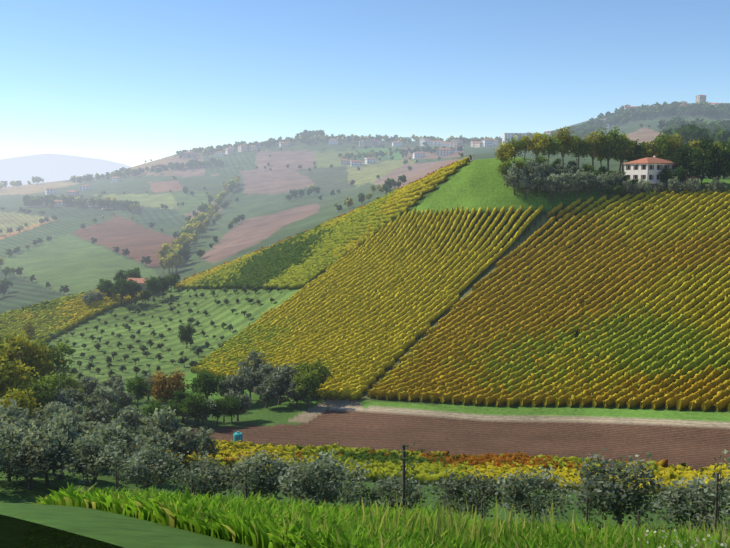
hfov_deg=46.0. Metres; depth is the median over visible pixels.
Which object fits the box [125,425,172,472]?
olive tree
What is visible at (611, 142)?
lime tree
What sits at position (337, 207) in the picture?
green tree
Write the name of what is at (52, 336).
olive tree
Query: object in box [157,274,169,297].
dark tree
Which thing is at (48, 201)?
green tree
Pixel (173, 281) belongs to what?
green tree
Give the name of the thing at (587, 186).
olive tree
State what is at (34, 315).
vineyard strip
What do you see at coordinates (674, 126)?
green tree
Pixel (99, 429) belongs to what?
olive tree
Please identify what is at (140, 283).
barn
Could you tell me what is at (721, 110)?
green tree
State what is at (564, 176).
olive tree
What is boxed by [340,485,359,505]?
staked sapling
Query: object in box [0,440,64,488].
olive tree
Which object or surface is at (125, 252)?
dark tree
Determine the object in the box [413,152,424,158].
house
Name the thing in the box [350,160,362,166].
house
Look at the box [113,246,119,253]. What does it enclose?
dark tree
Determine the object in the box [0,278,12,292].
green tree
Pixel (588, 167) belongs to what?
lime tree
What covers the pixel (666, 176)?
green tree
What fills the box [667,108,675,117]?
dark tree
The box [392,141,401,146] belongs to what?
house
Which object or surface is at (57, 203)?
house
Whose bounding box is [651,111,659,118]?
green tree
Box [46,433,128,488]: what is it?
olive tree
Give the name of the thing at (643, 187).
olive tree
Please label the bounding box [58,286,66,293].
dark tree
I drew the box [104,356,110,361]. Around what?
olive tree
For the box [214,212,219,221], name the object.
yellow tree
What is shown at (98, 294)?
olive tree
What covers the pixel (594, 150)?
yellow tree
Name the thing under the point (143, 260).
dark tree
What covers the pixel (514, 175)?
olive tree
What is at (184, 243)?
green tree
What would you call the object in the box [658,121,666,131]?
dark tree
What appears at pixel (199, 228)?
yellow tree
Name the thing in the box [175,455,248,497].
olive tree
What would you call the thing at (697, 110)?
green tree
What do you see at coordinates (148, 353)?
olive tree
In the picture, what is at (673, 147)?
yellow tree
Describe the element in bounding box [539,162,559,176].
olive tree
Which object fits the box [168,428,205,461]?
olive tree
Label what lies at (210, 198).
green tree
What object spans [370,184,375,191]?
yellow tree
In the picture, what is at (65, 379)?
lime tree
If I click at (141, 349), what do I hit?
olive tree
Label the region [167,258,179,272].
yellow tree
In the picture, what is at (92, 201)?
green tree
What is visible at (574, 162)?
green tree
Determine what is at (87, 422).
olive tree
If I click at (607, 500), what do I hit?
bush
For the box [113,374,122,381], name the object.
olive tree
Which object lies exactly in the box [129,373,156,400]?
olive tree
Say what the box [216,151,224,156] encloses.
house
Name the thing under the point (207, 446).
olive tree
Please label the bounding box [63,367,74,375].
olive tree
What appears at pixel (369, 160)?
house
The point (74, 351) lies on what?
olive tree
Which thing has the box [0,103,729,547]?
terrain ground
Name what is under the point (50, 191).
house
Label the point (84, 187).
house
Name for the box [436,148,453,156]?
house
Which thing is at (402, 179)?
green tree
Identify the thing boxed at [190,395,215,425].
olive tree
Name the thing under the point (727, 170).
green tree
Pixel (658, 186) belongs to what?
olive tree
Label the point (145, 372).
olive tree
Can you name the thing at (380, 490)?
bush
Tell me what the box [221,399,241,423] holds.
green tree
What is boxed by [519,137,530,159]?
yellow tree
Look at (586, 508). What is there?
staked sapling
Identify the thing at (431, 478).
vineyard valley strip
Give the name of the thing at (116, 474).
staked sapling
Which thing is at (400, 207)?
vineyard crest strip
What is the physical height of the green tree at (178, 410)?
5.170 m
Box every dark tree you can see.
[0,283,8,296]
[4,248,13,256]
[16,267,24,277]
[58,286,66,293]
[102,280,112,297]
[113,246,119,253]
[115,271,130,282]
[120,249,127,256]
[120,276,139,303]
[140,257,148,266]
[140,288,150,305]
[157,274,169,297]
[171,271,180,280]
[176,323,195,348]
[197,250,204,257]
[290,190,297,198]
[297,188,305,197]
[318,130,325,135]
[640,110,648,119]
[657,126,677,140]
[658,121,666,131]
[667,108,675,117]
[673,139,704,174]
[674,164,691,182]
[684,148,718,188]
[690,132,718,176]
[700,143,729,190]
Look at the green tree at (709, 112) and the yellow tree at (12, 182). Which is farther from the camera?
the yellow tree at (12, 182)
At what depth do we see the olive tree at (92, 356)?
239.47 m
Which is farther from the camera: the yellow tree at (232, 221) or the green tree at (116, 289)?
the yellow tree at (232, 221)
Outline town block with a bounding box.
[502,133,530,144]
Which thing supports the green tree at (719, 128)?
on the terrain ground at (72, 257)
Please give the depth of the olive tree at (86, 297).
322.95 m
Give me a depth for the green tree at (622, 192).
263.56 m
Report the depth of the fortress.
1439.10 m
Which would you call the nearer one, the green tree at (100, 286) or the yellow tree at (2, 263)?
the green tree at (100, 286)
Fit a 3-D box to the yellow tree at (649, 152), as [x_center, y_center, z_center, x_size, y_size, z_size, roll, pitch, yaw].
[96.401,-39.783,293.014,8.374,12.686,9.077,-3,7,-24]
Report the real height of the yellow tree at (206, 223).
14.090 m
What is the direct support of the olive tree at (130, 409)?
on the terrain ground at (72, 257)
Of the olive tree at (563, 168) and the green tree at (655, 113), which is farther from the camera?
the green tree at (655, 113)
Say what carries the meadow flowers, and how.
on the terrain ground at (72, 257)
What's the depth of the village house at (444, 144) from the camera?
1411.26 m
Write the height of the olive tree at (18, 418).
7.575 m
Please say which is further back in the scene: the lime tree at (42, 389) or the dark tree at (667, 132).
the dark tree at (667, 132)
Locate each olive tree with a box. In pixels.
[0,402,46,434]
[0,403,31,430]
[0,411,36,437]
[0,427,29,481]
[0,431,33,477]
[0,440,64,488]
[16,424,54,478]
[18,420,71,486]
[28,409,80,475]
[34,400,85,422]
[37,397,71,414]
[42,418,84,478]
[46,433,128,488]
[47,387,70,402]
[48,391,82,409]
[49,333,55,341]
[51,410,98,437]
[56,381,85,406]
[58,438,102,486]
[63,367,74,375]
[69,348,77,357]
[71,402,104,421]
[73,404,111,428]
[75,371,82,378]
[75,424,104,445]
[77,374,104,400]
[80,288,96,303]
[83,414,141,476]
[84,386,116,407]
[84,389,123,406]
[85,361,93,371]
[88,353,95,360]
[90,290,104,301]
[94,341,102,349]
[94,367,102,373]
[94,423,107,434]
[98,401,117,422]
[101,373,126,391]
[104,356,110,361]
[105,440,190,490]
[106,368,112,374]
[107,386,136,409]
[107,421,138,436]
[109,408,157,429]
[111,351,118,359]
[111,414,147,428]
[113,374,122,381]
[117,364,125,372]
[117,405,141,414]
[122,354,130,361]
[125,344,131,350]
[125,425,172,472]
[129,333,136,339]
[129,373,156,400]
[130,365,140,373]
[135,306,141,314]
[138,345,145,352]
[140,409,186,439]
[141,369,149,375]
[143,350,151,356]
[146,418,172,450]
[147,339,154,347]
[156,352,163,361]
[158,342,165,350]
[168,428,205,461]
[172,394,184,416]
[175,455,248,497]
[179,355,190,366]
[182,396,208,424]
[187,316,196,325]
[189,359,199,367]
[189,428,222,455]
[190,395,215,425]
[193,346,201,356]
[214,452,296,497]
[217,373,249,400]
[224,388,252,421]
[226,323,233,331]
[235,350,272,372]
[236,365,261,398]
[244,297,252,302]
[253,378,280,407]
[257,363,279,376]
[257,367,293,404]
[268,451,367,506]
[279,365,300,382]
[279,380,309,407]
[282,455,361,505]
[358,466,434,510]
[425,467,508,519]
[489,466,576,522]
[501,166,525,194]
[516,175,536,199]
[523,160,549,178]
[530,169,551,196]
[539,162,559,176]
[539,174,564,201]
[552,165,577,177]
[552,171,580,199]
[565,171,591,196]
[567,163,584,174]
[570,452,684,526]
[580,172,602,195]
[591,171,612,196]
[603,169,623,187]
[619,179,635,194]
[634,180,651,193]
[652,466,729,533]
[654,182,662,193]
[663,177,687,194]
[686,179,703,191]
[706,179,721,193]
[718,182,727,191]
[723,465,729,489]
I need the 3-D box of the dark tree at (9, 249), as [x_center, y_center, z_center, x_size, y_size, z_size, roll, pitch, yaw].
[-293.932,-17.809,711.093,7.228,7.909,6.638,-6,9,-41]
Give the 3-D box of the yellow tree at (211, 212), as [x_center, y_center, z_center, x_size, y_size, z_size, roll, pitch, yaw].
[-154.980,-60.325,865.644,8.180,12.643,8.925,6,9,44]
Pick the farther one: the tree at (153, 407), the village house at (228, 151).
the village house at (228, 151)
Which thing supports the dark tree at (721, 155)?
on the terrain ground at (72, 257)
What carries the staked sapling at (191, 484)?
on the terrain ground at (72, 257)
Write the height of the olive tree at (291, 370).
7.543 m
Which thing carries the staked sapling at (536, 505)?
on the terrain ground at (72, 257)
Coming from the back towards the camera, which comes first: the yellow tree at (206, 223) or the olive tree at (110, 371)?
the yellow tree at (206, 223)
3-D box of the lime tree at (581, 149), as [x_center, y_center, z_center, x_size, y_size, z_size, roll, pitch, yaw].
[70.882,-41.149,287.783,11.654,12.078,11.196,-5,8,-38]
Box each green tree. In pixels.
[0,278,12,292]
[1,265,11,277]
[30,198,37,207]
[32,177,39,184]
[43,198,53,205]
[60,195,70,206]
[88,197,96,207]
[96,280,109,292]
[100,199,106,209]
[104,403,118,416]
[108,276,133,305]
[119,201,127,208]
[122,375,149,408]
[126,268,143,277]
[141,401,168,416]
[144,276,164,300]
[162,275,178,289]
[162,402,176,413]
[164,400,181,413]
[172,390,192,421]
[176,229,184,237]
[179,390,212,426]
[180,241,189,249]
[180,248,192,265]
[188,230,198,243]
[188,369,222,398]
[195,214,205,223]
[201,202,208,209]
[206,195,214,203]
[207,397,227,425]
[214,198,221,204]
[214,396,229,421]
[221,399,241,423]
[312,186,321,193]
[333,204,342,210]
[381,184,389,191]
[386,178,394,188]
[397,176,408,184]
[515,135,525,140]
[568,160,578,166]
[577,130,585,136]
[590,126,598,132]
[596,113,604,118]
[597,164,606,174]
[606,188,614,196]
[615,170,629,187]
[616,186,625,196]
[623,142,647,162]
[628,177,637,183]
[632,143,649,159]
[633,110,640,120]
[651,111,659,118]
[657,166,675,184]
[667,122,677,129]
[668,130,682,143]
[677,124,718,145]
[679,122,700,132]
[694,106,702,116]
[700,122,709,126]
[705,109,716,116]
[707,122,723,132]
[713,128,729,143]
[717,139,729,177]
[718,106,725,117]
[718,153,729,177]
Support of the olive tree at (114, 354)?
on the terrain ground at (72, 257)
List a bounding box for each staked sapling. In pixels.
[111,455,125,491]
[187,477,202,495]
[240,466,257,499]
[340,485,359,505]
[349,496,367,508]
[382,441,419,513]
[474,500,493,521]
[525,498,543,522]
[577,491,602,529]
[631,504,651,529]
[706,455,729,529]
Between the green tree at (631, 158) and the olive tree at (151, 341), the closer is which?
the olive tree at (151, 341)
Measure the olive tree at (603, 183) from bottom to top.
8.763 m
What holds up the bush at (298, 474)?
on the terrain ground at (72, 257)
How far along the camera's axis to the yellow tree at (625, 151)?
289.48 m
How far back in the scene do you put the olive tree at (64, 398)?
145.29 m
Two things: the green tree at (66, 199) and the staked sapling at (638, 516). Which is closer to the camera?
the staked sapling at (638, 516)
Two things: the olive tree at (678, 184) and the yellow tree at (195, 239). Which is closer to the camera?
the olive tree at (678, 184)
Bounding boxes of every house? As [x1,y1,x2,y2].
[45,188,56,194]
[54,200,67,206]
[66,190,79,196]
[79,185,90,190]
[102,204,112,209]
[110,176,120,181]
[183,151,196,158]
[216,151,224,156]
[225,149,232,153]
[238,145,246,151]
[249,145,257,149]
[279,142,289,146]
[329,139,337,143]
[341,159,349,164]
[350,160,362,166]
[359,140,364,146]
[365,157,375,163]
[369,139,377,146]
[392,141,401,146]
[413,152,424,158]
[420,139,430,145]
[429,141,442,145]
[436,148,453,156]
[441,142,449,147]
[450,140,462,146]
[453,146,463,151]
[474,141,482,147]
[482,139,492,146]
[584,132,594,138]
[695,95,706,103]
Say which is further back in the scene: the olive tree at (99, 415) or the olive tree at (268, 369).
the olive tree at (268, 369)
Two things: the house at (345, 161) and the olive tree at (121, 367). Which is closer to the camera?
the olive tree at (121, 367)
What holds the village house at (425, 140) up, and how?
on the terrain ground at (72, 257)
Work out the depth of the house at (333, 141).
1505.84 m
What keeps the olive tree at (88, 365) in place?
on the terrain ground at (72, 257)
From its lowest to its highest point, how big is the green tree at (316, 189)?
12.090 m
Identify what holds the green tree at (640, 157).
on the terrain ground at (72, 257)
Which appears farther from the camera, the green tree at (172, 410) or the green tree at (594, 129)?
the green tree at (594, 129)
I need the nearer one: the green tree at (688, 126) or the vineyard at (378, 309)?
the vineyard at (378, 309)
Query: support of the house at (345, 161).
on the terrain ground at (72, 257)
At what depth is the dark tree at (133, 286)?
331.50 m
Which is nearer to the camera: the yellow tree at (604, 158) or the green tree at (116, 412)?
the green tree at (116, 412)
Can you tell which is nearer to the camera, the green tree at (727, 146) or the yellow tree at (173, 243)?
the green tree at (727, 146)
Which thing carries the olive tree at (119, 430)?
on the terrain ground at (72, 257)
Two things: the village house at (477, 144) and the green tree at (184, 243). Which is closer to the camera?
the green tree at (184, 243)
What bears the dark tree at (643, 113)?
on the terrain ground at (72, 257)
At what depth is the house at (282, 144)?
1513.65 m
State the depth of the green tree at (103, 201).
1017.09 m
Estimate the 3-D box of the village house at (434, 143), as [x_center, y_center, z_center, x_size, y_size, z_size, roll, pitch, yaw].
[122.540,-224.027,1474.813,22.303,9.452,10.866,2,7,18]
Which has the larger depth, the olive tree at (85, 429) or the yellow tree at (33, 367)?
the yellow tree at (33, 367)
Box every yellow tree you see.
[0,256,4,268]
[0,330,53,391]
[0,346,26,394]
[0,386,37,415]
[9,179,16,186]
[20,320,37,338]
[130,202,136,213]
[156,241,169,260]
[158,255,164,273]
[163,253,175,273]
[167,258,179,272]
[170,236,182,247]
[172,249,185,271]
[178,230,192,246]
[190,231,198,246]
[192,219,204,238]
[202,218,210,227]
[208,208,214,216]
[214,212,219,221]
[229,219,234,227]
[345,197,353,207]
[365,192,372,199]
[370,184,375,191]
[492,143,515,173]
[515,159,525,171]
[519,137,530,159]
[523,134,550,157]
[554,129,578,164]
[582,133,609,166]
[592,147,606,166]
[613,138,635,171]
[637,140,659,156]
[665,137,684,161]
[686,137,705,152]
[703,140,725,177]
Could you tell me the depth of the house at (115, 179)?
1347.67 m
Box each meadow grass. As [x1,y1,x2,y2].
[15,482,729,547]
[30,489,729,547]
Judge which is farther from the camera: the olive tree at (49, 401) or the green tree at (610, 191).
the green tree at (610, 191)
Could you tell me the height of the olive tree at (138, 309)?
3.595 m
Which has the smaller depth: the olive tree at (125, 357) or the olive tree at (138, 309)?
the olive tree at (125, 357)
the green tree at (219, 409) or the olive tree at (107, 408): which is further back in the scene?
the green tree at (219, 409)
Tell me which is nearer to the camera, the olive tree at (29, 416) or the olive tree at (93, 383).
the olive tree at (29, 416)
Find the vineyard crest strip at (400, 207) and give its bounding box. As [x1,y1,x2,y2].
[172,155,473,289]
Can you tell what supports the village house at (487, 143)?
on the terrain ground at (72, 257)
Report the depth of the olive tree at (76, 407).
132.90 m
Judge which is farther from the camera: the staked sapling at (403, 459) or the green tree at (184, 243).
the green tree at (184, 243)
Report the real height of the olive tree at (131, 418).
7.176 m
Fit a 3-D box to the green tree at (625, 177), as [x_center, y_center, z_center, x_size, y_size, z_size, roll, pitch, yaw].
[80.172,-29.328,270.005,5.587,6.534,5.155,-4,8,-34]
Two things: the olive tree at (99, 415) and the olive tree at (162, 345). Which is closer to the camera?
the olive tree at (99, 415)
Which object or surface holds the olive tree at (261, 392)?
on the terrain ground at (72, 257)
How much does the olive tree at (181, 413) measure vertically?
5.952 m
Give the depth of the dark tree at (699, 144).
284.94 m
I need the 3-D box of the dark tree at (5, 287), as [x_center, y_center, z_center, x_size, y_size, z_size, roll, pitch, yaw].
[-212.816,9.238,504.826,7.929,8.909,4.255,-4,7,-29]
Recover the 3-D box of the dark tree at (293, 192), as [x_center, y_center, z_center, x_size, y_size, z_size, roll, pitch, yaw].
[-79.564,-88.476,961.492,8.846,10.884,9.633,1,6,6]
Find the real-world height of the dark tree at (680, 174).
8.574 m
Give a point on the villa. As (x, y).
(642, 169)
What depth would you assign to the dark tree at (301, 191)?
962.82 m
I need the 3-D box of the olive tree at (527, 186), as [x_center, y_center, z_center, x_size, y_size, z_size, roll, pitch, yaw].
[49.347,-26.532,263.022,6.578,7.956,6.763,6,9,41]
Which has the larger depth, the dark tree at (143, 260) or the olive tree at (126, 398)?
the dark tree at (143, 260)
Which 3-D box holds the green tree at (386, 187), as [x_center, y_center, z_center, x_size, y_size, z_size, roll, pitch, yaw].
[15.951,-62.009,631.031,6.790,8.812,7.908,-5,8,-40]
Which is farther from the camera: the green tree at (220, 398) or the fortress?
the fortress
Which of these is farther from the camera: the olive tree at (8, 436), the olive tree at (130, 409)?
the olive tree at (130, 409)
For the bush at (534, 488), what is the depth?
66.75 m
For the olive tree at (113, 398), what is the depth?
158.67 m
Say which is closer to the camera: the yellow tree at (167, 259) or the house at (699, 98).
the yellow tree at (167, 259)
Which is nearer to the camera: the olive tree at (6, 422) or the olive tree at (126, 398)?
the olive tree at (6, 422)
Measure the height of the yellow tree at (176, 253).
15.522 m
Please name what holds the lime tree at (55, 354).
on the terrain ground at (72, 257)
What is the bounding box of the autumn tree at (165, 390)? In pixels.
[136,368,184,405]
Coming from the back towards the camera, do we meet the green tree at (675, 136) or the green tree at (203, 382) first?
the green tree at (675, 136)
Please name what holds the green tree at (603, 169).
on the terrain ground at (72, 257)
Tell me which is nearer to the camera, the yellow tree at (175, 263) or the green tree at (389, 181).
the yellow tree at (175, 263)
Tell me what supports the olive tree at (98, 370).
on the terrain ground at (72, 257)
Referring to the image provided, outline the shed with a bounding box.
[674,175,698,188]
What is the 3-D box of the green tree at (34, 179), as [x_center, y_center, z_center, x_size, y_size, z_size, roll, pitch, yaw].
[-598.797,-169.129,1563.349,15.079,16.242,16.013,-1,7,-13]
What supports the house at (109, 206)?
on the terrain ground at (72, 257)
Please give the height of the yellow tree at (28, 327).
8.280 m
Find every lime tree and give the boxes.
[6,375,58,413]
[24,336,70,383]
[45,370,84,395]
[292,366,325,407]
[296,358,339,399]
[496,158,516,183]
[502,138,524,161]
[532,154,548,167]
[537,131,562,161]
[551,158,562,167]
[566,133,591,167]
[580,163,594,173]
[594,128,631,169]
[611,133,635,171]
[647,134,679,160]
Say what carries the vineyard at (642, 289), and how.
on the terrain ground at (72, 257)
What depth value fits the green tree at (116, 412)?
154.00 m
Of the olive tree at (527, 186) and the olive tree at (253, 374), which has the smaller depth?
the olive tree at (253, 374)
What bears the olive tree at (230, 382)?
on the terrain ground at (72, 257)
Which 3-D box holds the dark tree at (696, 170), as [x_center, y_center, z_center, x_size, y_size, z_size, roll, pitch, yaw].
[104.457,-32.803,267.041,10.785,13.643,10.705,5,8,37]
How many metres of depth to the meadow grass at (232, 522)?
14.04 m
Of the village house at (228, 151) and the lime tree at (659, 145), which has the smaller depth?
the lime tree at (659, 145)
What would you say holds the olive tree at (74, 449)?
on the terrain ground at (72, 257)
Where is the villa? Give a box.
[622,155,678,186]
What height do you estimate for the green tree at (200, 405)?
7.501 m
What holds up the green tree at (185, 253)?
on the terrain ground at (72, 257)
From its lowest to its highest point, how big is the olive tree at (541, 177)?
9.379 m
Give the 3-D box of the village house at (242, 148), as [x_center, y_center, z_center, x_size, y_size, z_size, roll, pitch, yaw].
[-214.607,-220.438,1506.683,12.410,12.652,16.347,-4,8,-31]
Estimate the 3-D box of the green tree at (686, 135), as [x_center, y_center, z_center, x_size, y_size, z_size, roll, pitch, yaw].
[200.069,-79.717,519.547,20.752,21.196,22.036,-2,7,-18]
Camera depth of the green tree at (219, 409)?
161.21 m
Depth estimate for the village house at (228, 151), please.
1481.13 m
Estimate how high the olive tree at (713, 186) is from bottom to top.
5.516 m
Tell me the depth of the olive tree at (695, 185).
262.22 m
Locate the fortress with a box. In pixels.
[624,106,642,109]
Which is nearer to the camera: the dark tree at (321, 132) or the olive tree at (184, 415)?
the olive tree at (184, 415)
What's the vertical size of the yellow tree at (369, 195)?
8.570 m
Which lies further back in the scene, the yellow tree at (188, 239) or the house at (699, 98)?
the house at (699, 98)
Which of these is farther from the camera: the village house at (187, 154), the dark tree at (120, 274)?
the village house at (187, 154)
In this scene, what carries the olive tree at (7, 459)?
on the terrain ground at (72, 257)
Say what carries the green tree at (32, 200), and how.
on the terrain ground at (72, 257)
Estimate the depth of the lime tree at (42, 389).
142.00 m
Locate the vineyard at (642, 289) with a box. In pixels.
[367,189,729,410]
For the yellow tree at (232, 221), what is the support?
on the terrain ground at (72, 257)
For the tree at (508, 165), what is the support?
on the terrain ground at (72, 257)
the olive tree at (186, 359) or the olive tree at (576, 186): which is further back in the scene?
the olive tree at (576, 186)
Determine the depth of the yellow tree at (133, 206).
977.94 m
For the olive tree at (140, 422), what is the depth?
128.07 m
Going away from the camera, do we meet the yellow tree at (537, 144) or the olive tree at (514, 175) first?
the olive tree at (514, 175)
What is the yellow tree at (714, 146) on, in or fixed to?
on the terrain ground at (72, 257)
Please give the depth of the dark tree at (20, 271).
577.12 m
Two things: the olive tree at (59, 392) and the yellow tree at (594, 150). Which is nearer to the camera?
the olive tree at (59, 392)
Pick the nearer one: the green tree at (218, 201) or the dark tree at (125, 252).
the dark tree at (125, 252)
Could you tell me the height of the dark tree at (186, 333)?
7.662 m
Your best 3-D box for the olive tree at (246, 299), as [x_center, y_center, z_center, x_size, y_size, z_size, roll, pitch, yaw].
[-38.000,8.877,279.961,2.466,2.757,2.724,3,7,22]
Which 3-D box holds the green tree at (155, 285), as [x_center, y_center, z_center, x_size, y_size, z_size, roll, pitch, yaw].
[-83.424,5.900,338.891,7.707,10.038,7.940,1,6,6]
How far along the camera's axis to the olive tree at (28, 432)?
89.35 m
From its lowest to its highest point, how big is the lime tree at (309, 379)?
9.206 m
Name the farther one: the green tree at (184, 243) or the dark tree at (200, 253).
the green tree at (184, 243)
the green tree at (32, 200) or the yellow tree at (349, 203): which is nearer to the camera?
the yellow tree at (349, 203)
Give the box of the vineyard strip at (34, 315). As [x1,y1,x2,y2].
[0,286,166,353]
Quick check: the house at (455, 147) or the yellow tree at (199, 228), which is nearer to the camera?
the yellow tree at (199, 228)
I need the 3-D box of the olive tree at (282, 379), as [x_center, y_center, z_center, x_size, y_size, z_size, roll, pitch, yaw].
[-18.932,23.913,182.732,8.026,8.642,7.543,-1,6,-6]
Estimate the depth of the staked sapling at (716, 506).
22.38 m
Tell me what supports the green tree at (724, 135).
on the terrain ground at (72, 257)
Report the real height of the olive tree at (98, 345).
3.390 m
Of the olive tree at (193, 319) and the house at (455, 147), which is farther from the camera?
the house at (455, 147)
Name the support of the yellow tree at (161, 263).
on the terrain ground at (72, 257)
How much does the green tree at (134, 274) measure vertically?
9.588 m
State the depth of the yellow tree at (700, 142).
286.06 m
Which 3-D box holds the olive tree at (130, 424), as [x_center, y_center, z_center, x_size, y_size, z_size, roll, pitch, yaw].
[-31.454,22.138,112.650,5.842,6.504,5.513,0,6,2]
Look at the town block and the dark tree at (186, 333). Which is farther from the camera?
the town block
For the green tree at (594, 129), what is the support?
on the terrain ground at (72, 257)
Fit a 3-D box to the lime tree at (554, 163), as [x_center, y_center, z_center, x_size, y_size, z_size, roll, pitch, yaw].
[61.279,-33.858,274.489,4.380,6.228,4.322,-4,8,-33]
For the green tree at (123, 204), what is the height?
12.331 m
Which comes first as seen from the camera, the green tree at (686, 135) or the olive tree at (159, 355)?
the olive tree at (159, 355)
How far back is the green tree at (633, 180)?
267.58 m
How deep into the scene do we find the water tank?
145.50 m
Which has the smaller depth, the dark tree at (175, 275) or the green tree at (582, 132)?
the dark tree at (175, 275)
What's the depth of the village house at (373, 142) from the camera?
1484.50 m
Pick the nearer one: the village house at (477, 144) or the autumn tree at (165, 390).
the autumn tree at (165, 390)
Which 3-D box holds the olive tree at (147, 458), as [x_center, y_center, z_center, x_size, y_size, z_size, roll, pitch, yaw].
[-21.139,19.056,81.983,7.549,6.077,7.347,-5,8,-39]
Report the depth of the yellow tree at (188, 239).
631.69 m
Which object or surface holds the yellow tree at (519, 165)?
on the terrain ground at (72, 257)
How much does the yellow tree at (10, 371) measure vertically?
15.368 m
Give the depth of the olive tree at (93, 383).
175.24 m
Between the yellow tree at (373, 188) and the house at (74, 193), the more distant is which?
the house at (74, 193)
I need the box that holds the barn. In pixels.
[126,278,150,290]
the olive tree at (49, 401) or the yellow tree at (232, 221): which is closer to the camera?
the olive tree at (49, 401)
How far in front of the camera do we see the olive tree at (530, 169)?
264.24 m
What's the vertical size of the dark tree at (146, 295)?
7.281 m
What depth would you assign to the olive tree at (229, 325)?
260.01 m
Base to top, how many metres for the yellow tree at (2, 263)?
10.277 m
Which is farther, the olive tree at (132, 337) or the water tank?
the olive tree at (132, 337)
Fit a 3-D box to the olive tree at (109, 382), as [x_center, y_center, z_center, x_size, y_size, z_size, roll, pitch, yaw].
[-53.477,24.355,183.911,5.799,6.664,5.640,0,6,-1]
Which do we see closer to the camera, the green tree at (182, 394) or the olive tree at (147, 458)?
the olive tree at (147, 458)
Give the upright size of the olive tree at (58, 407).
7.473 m
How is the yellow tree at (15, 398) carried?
on the terrain ground at (72, 257)
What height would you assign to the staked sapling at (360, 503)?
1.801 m
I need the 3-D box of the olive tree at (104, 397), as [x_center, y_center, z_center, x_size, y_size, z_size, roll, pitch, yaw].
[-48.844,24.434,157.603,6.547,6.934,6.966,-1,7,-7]
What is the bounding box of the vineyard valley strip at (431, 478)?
[102,431,729,495]
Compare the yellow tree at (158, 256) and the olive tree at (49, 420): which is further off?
the yellow tree at (158, 256)
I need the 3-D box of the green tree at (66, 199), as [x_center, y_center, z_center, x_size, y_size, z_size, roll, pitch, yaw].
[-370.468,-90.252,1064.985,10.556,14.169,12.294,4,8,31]
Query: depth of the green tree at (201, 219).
780.98 m
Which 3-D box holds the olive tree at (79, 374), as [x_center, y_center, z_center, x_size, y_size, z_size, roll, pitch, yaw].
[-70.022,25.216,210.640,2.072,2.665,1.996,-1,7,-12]
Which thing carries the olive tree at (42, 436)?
on the terrain ground at (72, 257)
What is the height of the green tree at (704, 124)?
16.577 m
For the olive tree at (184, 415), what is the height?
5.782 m
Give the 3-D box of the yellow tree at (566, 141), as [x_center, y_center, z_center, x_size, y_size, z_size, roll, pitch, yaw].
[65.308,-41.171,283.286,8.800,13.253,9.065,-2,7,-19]
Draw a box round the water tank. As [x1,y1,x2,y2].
[233,432,242,441]
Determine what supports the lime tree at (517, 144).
on the terrain ground at (72, 257)
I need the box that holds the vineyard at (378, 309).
[190,204,543,400]
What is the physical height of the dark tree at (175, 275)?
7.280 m
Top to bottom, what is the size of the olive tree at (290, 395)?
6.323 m
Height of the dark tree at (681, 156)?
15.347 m
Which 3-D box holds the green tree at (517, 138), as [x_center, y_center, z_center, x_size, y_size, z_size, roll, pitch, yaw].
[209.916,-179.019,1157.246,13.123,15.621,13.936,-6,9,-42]
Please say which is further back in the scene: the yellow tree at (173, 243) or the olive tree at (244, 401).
the yellow tree at (173, 243)
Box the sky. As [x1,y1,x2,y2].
[0,0,729,166]
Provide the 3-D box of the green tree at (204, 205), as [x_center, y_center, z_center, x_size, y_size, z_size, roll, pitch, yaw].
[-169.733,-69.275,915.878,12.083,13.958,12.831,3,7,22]
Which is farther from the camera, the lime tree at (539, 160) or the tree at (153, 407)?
the lime tree at (539, 160)
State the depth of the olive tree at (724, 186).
260.61 m
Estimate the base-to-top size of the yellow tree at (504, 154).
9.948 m
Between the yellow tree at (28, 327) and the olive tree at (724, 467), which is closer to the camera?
the olive tree at (724, 467)
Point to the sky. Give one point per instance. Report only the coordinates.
(131, 83)
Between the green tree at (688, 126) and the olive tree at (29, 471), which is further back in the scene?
the green tree at (688, 126)
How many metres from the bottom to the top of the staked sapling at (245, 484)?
2.756 m
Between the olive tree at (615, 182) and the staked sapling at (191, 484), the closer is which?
the staked sapling at (191, 484)
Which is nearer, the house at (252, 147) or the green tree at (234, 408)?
the green tree at (234, 408)
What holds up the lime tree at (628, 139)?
on the terrain ground at (72, 257)
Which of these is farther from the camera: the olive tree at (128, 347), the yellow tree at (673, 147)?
the yellow tree at (673, 147)
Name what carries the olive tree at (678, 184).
on the terrain ground at (72, 257)
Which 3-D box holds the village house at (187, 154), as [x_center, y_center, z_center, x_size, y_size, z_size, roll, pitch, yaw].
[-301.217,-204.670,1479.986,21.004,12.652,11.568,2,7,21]
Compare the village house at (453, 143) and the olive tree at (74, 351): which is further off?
the village house at (453, 143)
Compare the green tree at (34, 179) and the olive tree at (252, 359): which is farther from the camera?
the green tree at (34, 179)
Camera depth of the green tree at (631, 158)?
289.97 m
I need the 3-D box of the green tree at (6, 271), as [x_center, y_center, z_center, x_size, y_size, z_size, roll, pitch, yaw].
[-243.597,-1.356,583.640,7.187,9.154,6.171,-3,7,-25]
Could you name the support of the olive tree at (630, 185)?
on the terrain ground at (72, 257)
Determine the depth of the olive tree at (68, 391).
151.92 m
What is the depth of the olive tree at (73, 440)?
90.59 m
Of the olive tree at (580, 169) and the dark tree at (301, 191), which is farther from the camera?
the dark tree at (301, 191)
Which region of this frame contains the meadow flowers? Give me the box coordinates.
[130,493,727,547]
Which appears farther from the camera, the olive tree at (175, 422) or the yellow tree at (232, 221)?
the yellow tree at (232, 221)
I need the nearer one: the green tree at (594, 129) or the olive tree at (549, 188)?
the olive tree at (549, 188)

